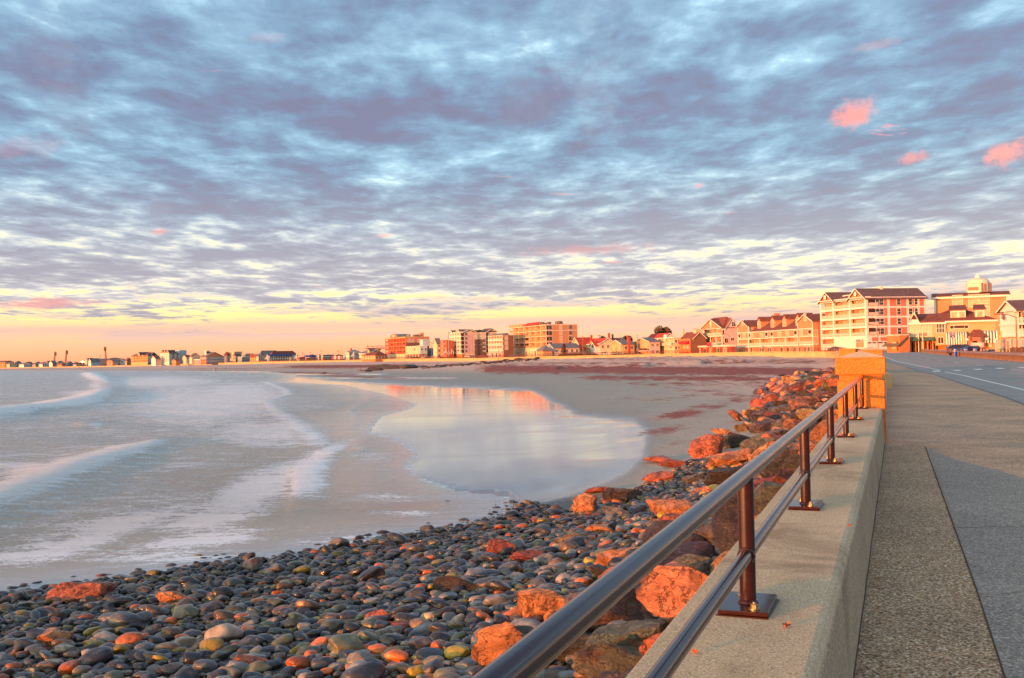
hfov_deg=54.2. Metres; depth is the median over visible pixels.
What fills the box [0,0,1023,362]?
sky
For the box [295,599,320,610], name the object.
cobble
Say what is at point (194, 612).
cobble
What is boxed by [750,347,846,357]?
sea wall
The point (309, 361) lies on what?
sea wall
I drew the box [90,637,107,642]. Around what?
cobble
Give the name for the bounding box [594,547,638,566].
boulder
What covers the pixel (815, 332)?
window
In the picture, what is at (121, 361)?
house
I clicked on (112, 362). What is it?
house
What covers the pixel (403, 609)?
cobble
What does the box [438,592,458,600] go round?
cobble
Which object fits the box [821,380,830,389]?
boulder
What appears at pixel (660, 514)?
cobble
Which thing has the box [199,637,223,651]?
cobble
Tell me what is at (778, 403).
boulder
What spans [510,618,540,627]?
cobble
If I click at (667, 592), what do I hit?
boulder
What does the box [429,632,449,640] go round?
cobble
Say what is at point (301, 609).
cobble
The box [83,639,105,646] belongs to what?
cobble
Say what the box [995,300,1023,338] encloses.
house
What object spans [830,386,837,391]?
boulder
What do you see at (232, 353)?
building
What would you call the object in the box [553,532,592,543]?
boulder
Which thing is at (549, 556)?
cobble
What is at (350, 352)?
building
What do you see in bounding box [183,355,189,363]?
house
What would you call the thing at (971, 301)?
window
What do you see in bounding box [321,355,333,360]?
building
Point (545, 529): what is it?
cobble
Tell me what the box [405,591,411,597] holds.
cobble
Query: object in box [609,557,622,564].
cobble
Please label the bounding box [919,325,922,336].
window
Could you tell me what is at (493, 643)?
boulder
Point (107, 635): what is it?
cobble
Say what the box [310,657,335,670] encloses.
cobble
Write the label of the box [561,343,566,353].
conifer
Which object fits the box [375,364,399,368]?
boulder
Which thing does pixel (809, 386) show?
boulder
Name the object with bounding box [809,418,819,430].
boulder
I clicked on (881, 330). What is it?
window
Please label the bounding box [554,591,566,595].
cobble
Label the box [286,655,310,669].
cobble
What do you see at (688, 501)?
boulder
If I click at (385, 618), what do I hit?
cobble
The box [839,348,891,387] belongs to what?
sea wall
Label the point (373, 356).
pavilion
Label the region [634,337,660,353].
house
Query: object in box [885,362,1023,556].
pavement
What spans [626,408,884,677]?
sea wall
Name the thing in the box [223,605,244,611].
cobble
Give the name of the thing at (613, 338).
house
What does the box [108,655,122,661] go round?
cobble
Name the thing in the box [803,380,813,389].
boulder
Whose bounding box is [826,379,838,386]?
boulder
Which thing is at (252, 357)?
house
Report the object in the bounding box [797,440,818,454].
boulder
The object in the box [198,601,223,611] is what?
cobble
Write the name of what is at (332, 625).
cobble
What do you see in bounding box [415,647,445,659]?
cobble
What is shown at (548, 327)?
window
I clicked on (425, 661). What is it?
cobble
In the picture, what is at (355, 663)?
cobble
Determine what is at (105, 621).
cobble
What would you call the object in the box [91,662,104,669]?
cobble
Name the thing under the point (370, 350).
building
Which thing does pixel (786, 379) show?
boulder
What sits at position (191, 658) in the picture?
cobble
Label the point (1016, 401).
kerb
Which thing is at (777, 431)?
boulder
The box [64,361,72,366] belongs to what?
house
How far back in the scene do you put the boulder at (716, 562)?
13.05 m
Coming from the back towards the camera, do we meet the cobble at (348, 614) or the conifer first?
the conifer
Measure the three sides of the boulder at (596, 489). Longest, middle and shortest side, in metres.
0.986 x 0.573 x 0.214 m
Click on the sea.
(113, 473)
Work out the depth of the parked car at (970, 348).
149.21 m
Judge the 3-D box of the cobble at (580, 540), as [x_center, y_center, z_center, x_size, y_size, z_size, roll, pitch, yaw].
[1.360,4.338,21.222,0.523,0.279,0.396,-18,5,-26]
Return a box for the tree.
[654,325,671,333]
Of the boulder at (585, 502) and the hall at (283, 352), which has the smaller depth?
the boulder at (585, 502)
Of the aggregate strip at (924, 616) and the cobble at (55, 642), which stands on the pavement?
the aggregate strip at (924, 616)
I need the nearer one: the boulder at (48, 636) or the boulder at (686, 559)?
the boulder at (686, 559)
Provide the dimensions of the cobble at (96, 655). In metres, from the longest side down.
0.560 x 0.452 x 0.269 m
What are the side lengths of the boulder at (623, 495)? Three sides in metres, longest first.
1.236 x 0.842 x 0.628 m
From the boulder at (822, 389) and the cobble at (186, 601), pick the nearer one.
the cobble at (186, 601)
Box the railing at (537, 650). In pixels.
[471,375,868,677]
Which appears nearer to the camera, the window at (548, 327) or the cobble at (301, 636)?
the cobble at (301, 636)
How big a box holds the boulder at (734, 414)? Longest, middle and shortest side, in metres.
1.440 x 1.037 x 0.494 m
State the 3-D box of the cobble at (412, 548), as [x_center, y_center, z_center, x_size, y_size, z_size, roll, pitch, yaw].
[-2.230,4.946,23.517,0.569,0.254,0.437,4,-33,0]
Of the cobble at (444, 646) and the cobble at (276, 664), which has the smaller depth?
the cobble at (444, 646)
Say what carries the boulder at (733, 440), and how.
on the beach at (564, 432)
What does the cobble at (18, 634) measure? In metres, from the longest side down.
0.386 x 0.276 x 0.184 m
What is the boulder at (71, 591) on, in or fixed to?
on the beach at (564, 432)
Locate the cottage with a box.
[536,343,580,356]
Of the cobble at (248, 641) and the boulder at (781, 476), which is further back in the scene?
the boulder at (781, 476)
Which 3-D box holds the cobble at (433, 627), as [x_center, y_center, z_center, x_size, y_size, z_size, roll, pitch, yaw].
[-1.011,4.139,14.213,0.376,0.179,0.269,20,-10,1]
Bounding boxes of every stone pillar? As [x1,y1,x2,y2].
[835,351,886,442]
[858,347,882,355]
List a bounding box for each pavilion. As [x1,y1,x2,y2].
[266,354,291,360]
[361,352,387,361]
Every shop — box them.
[238,357,249,361]
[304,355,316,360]
[698,342,735,352]
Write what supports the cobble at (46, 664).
on the beach at (564, 432)
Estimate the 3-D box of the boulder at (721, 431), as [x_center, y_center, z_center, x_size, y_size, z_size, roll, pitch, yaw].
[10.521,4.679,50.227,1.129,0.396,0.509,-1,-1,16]
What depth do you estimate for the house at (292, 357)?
1001.84 m
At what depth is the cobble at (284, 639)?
14.60 m
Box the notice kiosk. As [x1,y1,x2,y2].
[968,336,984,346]
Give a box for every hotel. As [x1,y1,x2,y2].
[131,352,157,364]
[160,350,186,365]
[384,333,429,358]
[405,339,429,358]
[440,340,453,357]
[449,328,497,357]
[508,321,577,356]
[817,286,928,351]
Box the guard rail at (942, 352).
[929,349,953,355]
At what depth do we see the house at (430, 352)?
720.81 m
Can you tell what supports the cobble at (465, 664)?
on the beach at (564, 432)
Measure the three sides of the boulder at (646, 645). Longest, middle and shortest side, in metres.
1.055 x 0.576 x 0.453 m
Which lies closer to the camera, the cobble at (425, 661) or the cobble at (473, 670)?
the cobble at (473, 670)
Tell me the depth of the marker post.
164.93 m
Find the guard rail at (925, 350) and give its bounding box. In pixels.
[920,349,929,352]
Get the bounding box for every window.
[546,325,551,329]
[813,330,817,336]
[813,337,817,343]
[875,299,883,304]
[876,308,883,314]
[876,318,883,324]
[876,328,884,333]
[896,299,900,304]
[897,328,901,333]
[908,308,912,314]
[910,325,913,336]
[915,325,918,336]
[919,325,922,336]
[924,325,927,336]
[928,325,931,335]
[936,324,944,332]
[938,337,943,343]
[952,295,962,304]
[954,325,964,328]
[968,294,978,306]
[979,294,989,306]
[979,303,989,315]
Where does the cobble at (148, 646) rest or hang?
on the beach at (564, 432)
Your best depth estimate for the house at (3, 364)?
1424.67 m
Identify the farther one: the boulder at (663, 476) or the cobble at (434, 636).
the boulder at (663, 476)
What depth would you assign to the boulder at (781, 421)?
45.18 m
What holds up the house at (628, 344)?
on the ground
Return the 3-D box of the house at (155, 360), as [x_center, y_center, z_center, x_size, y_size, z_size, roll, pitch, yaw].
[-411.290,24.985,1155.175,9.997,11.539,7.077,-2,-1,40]
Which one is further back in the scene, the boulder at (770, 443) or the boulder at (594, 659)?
the boulder at (770, 443)
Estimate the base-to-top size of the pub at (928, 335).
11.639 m
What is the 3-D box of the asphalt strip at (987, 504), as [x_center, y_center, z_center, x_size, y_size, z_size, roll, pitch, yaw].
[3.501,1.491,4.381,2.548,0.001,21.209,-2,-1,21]
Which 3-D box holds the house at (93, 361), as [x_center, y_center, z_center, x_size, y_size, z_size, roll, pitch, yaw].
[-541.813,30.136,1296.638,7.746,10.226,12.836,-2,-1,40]
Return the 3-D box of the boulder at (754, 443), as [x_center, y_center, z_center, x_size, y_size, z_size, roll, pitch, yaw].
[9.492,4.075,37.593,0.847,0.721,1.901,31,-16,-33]
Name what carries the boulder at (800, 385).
on the beach at (564, 432)
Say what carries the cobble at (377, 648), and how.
on the beach at (564, 432)
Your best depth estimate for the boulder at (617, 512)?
26.04 m
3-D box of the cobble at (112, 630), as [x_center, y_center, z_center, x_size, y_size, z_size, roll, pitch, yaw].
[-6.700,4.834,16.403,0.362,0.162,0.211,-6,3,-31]
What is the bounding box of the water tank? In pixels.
[966,274,989,291]
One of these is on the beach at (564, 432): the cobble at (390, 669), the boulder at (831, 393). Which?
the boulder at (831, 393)
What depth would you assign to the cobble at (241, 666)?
13.11 m
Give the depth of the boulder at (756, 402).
68.11 m
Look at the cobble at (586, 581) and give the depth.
16.20 m
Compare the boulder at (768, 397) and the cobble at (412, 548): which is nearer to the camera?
the cobble at (412, 548)
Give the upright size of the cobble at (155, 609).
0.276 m
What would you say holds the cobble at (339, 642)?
on the beach at (564, 432)
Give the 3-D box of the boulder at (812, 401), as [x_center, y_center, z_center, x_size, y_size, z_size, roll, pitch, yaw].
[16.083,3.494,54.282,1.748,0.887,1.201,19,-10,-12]
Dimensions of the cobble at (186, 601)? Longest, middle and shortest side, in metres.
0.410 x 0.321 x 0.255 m
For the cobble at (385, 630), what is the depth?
14.60 m
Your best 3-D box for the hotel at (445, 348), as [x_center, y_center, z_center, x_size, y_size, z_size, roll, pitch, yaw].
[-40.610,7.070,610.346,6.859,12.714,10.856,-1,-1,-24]
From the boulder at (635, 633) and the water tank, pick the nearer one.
the boulder at (635, 633)
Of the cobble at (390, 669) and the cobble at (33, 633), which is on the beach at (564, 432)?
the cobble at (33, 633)
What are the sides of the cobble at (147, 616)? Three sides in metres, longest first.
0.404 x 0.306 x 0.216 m
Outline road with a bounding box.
[883,351,1023,402]
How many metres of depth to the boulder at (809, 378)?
99.79 m
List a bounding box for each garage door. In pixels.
[867,341,877,347]
[878,341,886,350]
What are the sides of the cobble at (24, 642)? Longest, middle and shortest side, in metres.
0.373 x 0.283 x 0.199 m
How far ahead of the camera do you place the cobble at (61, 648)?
15.26 m
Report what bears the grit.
on the aggregate strip at (924, 616)
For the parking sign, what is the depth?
164.97 m
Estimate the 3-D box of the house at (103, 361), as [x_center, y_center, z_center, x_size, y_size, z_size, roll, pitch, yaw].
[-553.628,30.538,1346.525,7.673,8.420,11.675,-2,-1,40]
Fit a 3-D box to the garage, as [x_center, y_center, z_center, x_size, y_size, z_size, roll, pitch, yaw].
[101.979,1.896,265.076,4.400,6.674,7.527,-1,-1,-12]
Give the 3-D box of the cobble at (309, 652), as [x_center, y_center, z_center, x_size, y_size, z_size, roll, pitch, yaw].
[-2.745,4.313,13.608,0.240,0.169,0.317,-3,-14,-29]
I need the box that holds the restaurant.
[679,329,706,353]
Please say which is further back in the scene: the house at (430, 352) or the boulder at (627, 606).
the house at (430, 352)
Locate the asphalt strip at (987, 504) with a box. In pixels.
[926,448,1023,677]
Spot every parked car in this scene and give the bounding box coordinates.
[945,344,969,355]
[957,346,990,351]
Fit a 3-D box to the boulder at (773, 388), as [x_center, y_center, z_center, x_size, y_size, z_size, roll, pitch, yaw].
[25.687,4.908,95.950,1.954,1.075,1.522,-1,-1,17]
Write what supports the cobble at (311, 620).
on the beach at (564, 432)
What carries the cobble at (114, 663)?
on the beach at (564, 432)
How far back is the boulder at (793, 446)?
32.12 m
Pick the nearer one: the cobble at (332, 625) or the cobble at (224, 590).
the cobble at (332, 625)
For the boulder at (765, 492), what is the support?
on the beach at (564, 432)
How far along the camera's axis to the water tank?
387.19 m
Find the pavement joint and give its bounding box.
[925,446,1005,677]
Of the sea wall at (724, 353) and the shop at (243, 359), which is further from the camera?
the shop at (243, 359)
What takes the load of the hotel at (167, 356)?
on the ground
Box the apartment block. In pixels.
[931,283,1009,348]
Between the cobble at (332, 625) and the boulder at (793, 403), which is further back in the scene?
the boulder at (793, 403)
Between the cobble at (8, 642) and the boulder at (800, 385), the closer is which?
the cobble at (8, 642)
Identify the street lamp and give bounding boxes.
[994,314,1017,347]
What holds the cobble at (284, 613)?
on the beach at (564, 432)
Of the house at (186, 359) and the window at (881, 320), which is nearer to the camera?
the window at (881, 320)
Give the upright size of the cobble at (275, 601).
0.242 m
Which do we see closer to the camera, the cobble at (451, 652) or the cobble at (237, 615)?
the cobble at (451, 652)
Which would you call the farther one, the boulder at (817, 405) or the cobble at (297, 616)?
the boulder at (817, 405)
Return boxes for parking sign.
[950,332,954,337]
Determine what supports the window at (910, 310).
in the hotel at (848, 317)
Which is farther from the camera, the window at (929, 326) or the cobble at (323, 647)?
the window at (929, 326)
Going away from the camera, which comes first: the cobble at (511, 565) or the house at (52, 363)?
the cobble at (511, 565)
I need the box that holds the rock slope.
[704,367,837,479]
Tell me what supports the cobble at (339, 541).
on the beach at (564, 432)
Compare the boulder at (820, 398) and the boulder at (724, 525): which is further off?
the boulder at (820, 398)
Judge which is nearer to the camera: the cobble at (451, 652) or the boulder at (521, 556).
the cobble at (451, 652)
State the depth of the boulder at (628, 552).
16.13 m
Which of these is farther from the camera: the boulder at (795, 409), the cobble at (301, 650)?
the boulder at (795, 409)
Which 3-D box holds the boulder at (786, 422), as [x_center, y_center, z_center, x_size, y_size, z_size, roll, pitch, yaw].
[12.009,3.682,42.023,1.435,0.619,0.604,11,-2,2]
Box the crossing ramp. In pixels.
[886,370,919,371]
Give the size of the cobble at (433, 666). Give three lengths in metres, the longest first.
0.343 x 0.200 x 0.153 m
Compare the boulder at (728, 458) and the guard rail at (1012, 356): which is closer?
the boulder at (728, 458)
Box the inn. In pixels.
[735,313,825,351]
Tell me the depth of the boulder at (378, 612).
15.76 m
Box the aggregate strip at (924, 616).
[855,443,1003,677]
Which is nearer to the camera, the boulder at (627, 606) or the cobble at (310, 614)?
the boulder at (627, 606)
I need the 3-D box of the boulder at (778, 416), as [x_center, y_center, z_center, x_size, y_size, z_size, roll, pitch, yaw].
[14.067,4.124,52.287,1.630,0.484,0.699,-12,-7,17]
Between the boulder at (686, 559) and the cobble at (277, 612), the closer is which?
the boulder at (686, 559)
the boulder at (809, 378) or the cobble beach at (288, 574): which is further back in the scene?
the boulder at (809, 378)
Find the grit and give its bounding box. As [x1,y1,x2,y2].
[856,427,1003,676]
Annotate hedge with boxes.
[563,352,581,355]
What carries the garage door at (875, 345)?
in the hotel at (848, 317)
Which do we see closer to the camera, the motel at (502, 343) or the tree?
the motel at (502, 343)
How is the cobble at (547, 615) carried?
on the beach at (564, 432)
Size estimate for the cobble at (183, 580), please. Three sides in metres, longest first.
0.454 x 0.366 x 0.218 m
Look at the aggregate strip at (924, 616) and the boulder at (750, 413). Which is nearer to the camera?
the aggregate strip at (924, 616)
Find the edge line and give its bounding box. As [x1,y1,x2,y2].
[947,372,1023,389]
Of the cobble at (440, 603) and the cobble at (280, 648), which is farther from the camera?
the cobble at (440, 603)
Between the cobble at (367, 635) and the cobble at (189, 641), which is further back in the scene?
the cobble at (189, 641)
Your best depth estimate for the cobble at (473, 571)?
18.86 m
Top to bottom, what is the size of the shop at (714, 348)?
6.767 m
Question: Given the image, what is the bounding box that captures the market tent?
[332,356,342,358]
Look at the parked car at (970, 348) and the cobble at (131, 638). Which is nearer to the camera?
the cobble at (131, 638)
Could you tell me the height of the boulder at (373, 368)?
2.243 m
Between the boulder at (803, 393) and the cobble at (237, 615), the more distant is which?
the boulder at (803, 393)
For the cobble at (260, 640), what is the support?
on the beach at (564, 432)
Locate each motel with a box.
[488,333,513,357]
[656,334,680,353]
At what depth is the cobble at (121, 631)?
16.49 m
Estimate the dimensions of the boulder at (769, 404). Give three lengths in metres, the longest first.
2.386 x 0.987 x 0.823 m
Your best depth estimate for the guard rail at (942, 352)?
181.83 m
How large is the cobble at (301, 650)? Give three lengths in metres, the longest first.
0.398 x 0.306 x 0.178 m
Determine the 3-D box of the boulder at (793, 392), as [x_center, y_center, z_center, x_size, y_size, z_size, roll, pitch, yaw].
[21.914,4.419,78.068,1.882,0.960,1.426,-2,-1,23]
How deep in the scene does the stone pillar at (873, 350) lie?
34.58 m
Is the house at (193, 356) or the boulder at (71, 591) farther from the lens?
the house at (193, 356)
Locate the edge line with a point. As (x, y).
(989, 381)
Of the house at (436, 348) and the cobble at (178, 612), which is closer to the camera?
the cobble at (178, 612)
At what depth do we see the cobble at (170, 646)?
14.85 m
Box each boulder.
[36,627,73,646]
[45,582,116,602]
[156,591,187,602]
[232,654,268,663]
[364,609,391,621]
[368,366,383,370]
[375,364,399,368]
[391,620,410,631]
[399,364,419,368]
[432,575,476,591]
[471,622,522,666]
[485,538,516,554]
[508,549,544,562]
[515,587,566,617]
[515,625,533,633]
[521,634,590,665]
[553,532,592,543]
[563,584,651,630]
[571,641,642,677]
[572,493,597,514]
[583,486,610,492]
[584,524,614,532]
[585,619,668,646]
[588,564,607,576]
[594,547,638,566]
[598,564,641,583]
[600,671,625,677]
[601,506,629,517]
[602,488,641,502]
[623,548,636,558]
[636,560,708,623]
[639,632,662,655]
[641,471,674,481]
[642,455,671,461]
[642,520,672,543]
[646,499,693,515]
[657,513,681,520]
[658,459,684,467]
[659,541,717,564]
[672,499,690,502]
[674,553,713,566]
[681,472,706,484]
[683,533,705,542]
[688,434,723,458]
[689,559,713,575]
[694,521,714,545]
[696,486,711,492]
[704,464,745,485]
[706,448,754,467]
[709,550,729,572]
[710,428,732,434]
[711,497,738,552]
[723,433,749,447]
[727,409,742,420]
[734,423,748,431]
[740,433,763,448]
[744,438,776,449]
[747,410,755,419]
[747,445,788,462]
[749,397,766,406]
[749,406,764,410]
[749,419,773,432]
[750,410,768,420]
[750,414,777,422]
[754,476,773,486]
[754,480,782,512]
[758,416,775,420]
[759,450,799,477]
[761,432,781,439]
[762,401,773,407]
[763,393,779,401]
[763,441,792,446]
[768,404,790,412]
[768,429,788,434]
[769,385,782,391]
[769,414,788,418]
[769,469,794,484]
[770,419,780,429]
[772,427,788,429]
[773,400,785,405]
[779,418,785,425]
[781,376,794,383]
[782,419,800,426]
[785,381,805,390]
[786,390,799,394]
[787,421,800,429]
[788,398,810,409]
[788,441,798,449]
[789,406,816,417]
[790,413,801,420]
[794,390,809,395]
[795,395,818,404]
[795,408,814,419]
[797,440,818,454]
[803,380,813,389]
[804,377,817,380]
[805,385,814,388]
[809,414,837,440]
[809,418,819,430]
[813,379,822,387]
[814,402,825,408]
[815,388,828,391]
[816,390,837,400]
[818,396,829,402]
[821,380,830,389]
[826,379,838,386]
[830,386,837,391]
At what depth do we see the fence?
176.60 m
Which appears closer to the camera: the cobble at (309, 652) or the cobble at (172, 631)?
the cobble at (309, 652)
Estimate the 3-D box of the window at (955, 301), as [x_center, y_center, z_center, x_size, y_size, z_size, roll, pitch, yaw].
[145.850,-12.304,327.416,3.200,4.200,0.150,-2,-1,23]
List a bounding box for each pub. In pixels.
[907,312,945,351]
[919,304,997,347]
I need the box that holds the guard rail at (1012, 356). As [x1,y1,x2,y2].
[957,351,1023,361]
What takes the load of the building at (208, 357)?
on the ground
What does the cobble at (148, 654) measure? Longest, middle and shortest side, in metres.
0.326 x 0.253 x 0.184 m
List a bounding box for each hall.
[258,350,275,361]
[269,351,297,361]
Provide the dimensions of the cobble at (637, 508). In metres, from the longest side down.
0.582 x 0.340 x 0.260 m
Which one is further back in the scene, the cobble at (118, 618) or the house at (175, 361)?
the house at (175, 361)
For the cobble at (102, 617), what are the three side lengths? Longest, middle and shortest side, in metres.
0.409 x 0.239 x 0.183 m
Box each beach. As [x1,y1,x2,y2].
[0,356,834,677]
[0,439,797,677]
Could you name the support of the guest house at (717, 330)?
on the ground
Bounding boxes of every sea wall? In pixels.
[12,366,99,367]
[100,362,249,366]
[250,357,399,363]
[399,353,574,361]
[574,348,750,358]
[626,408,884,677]
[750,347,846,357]
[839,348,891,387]
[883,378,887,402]
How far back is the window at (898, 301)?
322.57 m
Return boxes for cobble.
[0,638,16,648]
[0,652,15,661]
[8,631,26,637]
[13,637,35,650]
[26,628,45,638]
[36,660,59,670]
[37,609,51,616]
[39,650,52,659]
[41,658,63,672]
[51,639,74,646]
[55,644,75,653]
[57,659,80,675]
[72,665,91,676]
[78,646,113,665]
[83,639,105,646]
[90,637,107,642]
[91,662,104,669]
[92,628,114,636]
[93,630,117,639]
[96,667,114,674]
[97,612,114,621]
[100,618,108,624]
[103,660,122,669]
[108,611,143,627]
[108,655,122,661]
[112,574,129,579]
[113,596,133,606]
[115,632,142,644]
[118,628,138,634]
[124,649,139,661]
[133,649,145,662]
[134,641,155,650]
[136,611,152,622]
[143,651,164,658]
[145,604,162,614]
[145,653,163,665]
[153,642,181,651]
[161,627,181,636]
[161,662,184,675]
[171,604,193,619]
[174,636,196,646]
[175,598,195,605]
[178,576,200,584]
[183,606,199,617]
[183,652,202,664]
[192,659,217,672]
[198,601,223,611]
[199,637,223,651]
[204,623,243,640]
[212,586,233,596]
[213,609,235,619]
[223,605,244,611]
[225,577,244,586]
[226,661,248,675]
[234,612,259,620]
[236,637,259,646]
[241,625,255,630]
[242,557,262,571]
[242,629,259,638]
[244,635,266,644]
[245,653,266,657]
[245,660,272,673]
[258,633,273,643]
[265,659,281,669]
[267,597,285,606]
[271,633,292,646]
[272,605,296,613]
[273,607,291,616]
[274,645,290,655]
[278,609,295,617]
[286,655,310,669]
[288,612,307,619]
[293,631,308,641]
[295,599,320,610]
[295,606,310,614]
[295,646,320,655]
[297,618,317,623]
[303,611,316,617]
[303,649,317,655]
[309,636,328,645]
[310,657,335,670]
[319,613,339,618]
[320,644,329,652]
[321,619,339,632]
[328,537,348,546]
[328,633,364,658]
[330,586,348,597]
[338,649,355,658]
[340,610,359,618]
[345,660,366,669]
[346,652,371,662]
[355,649,370,652]
[356,565,384,583]
[357,630,379,641]
[361,619,375,628]
[363,597,380,605]
[364,608,377,613]
[365,657,386,665]
[367,643,388,654]
[373,620,389,629]
[374,628,392,632]
[377,615,391,620]
[379,646,404,661]
[382,577,399,585]
[382,633,404,643]
[384,649,408,662]
[385,665,400,675]
[386,625,404,633]
[388,532,408,544]
[388,606,413,620]
[389,581,411,589]
[394,612,418,620]
[395,662,411,674]
[405,544,428,552]
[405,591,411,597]
[406,602,420,609]
[406,665,423,677]
[408,636,433,650]
[409,586,425,596]
[410,618,430,627]
[413,623,430,634]
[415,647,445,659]
[421,655,443,664]
[422,659,443,673]
[428,622,451,632]
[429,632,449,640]
[430,598,449,608]
[430,639,445,648]
[432,606,452,619]
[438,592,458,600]
[441,642,455,650]
[444,645,470,659]
[455,658,477,669]
[461,665,483,675]
[462,634,474,644]
[466,567,484,576]
[471,635,476,644]
[475,569,499,578]
[475,576,500,587]
[477,621,494,628]
[481,552,502,561]
[483,594,509,606]
[486,579,511,591]
[493,613,510,623]
[498,561,518,570]
[503,607,517,619]
[510,539,526,549]
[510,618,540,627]
[526,615,543,622]
[533,525,552,534]
[540,552,559,561]
[544,612,554,619]
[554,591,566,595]
[559,541,579,550]
[565,655,571,661]
[567,536,586,545]
[575,577,593,585]
[606,546,618,550]
[607,620,627,624]
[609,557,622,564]
[628,503,646,513]
[657,511,663,517]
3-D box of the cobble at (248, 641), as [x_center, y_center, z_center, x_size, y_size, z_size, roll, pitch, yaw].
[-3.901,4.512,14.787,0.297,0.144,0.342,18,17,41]
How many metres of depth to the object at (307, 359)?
952.14 m
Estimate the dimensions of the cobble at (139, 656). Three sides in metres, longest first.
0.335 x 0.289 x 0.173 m
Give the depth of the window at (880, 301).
321.16 m
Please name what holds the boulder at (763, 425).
on the beach at (564, 432)
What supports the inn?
on the ground
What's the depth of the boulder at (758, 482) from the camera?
22.83 m
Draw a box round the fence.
[995,338,1023,351]
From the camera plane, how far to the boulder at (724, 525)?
13.64 m
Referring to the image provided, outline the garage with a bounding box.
[881,333,910,352]
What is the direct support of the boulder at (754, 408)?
on the beach at (564, 432)
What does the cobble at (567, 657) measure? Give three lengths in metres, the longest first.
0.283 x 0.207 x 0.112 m
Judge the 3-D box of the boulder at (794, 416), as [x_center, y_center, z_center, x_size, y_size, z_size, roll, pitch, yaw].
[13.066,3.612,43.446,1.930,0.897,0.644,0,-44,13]
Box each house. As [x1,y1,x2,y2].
[0,361,13,367]
[7,363,14,367]
[19,363,31,366]
[39,362,46,366]
[49,361,56,366]
[57,363,65,366]
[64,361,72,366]
[88,358,99,365]
[99,358,105,364]
[107,359,118,365]
[118,358,125,364]
[125,358,130,364]
[151,356,160,365]
[171,359,179,364]
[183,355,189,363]
[189,353,199,363]
[233,354,240,361]
[249,354,257,361]
[256,354,265,361]
[288,354,296,360]
[429,348,432,356]
[432,338,440,357]
[572,333,612,355]
[600,335,635,354]
[610,334,624,340]
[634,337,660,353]
[649,333,674,339]
[700,317,737,351]
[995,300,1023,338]
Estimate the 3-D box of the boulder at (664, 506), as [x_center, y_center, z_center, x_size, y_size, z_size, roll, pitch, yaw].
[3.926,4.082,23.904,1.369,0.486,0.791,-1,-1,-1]
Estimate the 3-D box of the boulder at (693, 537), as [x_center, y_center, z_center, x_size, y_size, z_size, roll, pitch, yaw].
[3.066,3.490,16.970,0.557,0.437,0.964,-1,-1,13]
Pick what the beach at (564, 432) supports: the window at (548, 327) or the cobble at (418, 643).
the cobble at (418, 643)
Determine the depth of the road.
65.18 m
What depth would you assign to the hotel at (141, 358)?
1211.41 m
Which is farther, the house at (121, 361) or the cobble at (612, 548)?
the house at (121, 361)
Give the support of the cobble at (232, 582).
on the beach at (564, 432)
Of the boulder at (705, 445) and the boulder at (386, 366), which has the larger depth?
the boulder at (386, 366)
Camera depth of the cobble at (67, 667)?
14.02 m
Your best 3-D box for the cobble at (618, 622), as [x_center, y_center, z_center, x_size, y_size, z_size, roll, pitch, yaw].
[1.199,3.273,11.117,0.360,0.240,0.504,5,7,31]
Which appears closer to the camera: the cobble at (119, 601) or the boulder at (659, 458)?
the cobble at (119, 601)
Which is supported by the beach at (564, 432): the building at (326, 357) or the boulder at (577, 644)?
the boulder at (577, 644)
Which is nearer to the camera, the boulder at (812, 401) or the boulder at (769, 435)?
the boulder at (769, 435)
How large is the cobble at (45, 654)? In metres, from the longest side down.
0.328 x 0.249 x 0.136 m
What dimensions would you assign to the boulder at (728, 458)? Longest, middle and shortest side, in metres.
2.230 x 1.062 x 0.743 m
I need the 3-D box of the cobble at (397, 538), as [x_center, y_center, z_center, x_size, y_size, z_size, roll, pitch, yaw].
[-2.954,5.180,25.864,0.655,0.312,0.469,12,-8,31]
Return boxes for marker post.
[1000,331,1001,351]
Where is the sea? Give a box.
[0,370,516,591]
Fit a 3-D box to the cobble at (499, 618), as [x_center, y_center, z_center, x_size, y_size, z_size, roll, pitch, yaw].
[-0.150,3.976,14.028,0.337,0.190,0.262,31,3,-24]
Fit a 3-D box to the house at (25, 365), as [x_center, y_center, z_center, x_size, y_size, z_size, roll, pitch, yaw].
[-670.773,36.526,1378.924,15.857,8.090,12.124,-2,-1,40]
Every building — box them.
[194,350,229,363]
[231,352,241,357]
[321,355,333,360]
[345,348,359,359]
[361,348,382,359]
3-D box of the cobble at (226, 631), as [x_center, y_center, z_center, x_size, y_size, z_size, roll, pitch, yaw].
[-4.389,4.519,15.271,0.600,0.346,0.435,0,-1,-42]
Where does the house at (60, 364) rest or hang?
on the ground
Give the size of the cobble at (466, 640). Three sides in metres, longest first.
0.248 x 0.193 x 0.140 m
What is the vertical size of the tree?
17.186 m
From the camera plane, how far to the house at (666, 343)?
458.81 m
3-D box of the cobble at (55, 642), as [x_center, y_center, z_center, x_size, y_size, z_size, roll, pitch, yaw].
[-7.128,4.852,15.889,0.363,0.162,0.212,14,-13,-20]
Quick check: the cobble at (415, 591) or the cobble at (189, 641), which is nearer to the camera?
the cobble at (189, 641)
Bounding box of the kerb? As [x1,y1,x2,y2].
[889,362,1023,404]
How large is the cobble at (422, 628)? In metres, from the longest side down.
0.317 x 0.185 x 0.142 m
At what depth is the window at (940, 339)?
262.09 m
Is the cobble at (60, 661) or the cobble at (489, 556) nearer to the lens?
the cobble at (60, 661)
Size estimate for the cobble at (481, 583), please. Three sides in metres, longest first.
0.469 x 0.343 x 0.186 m

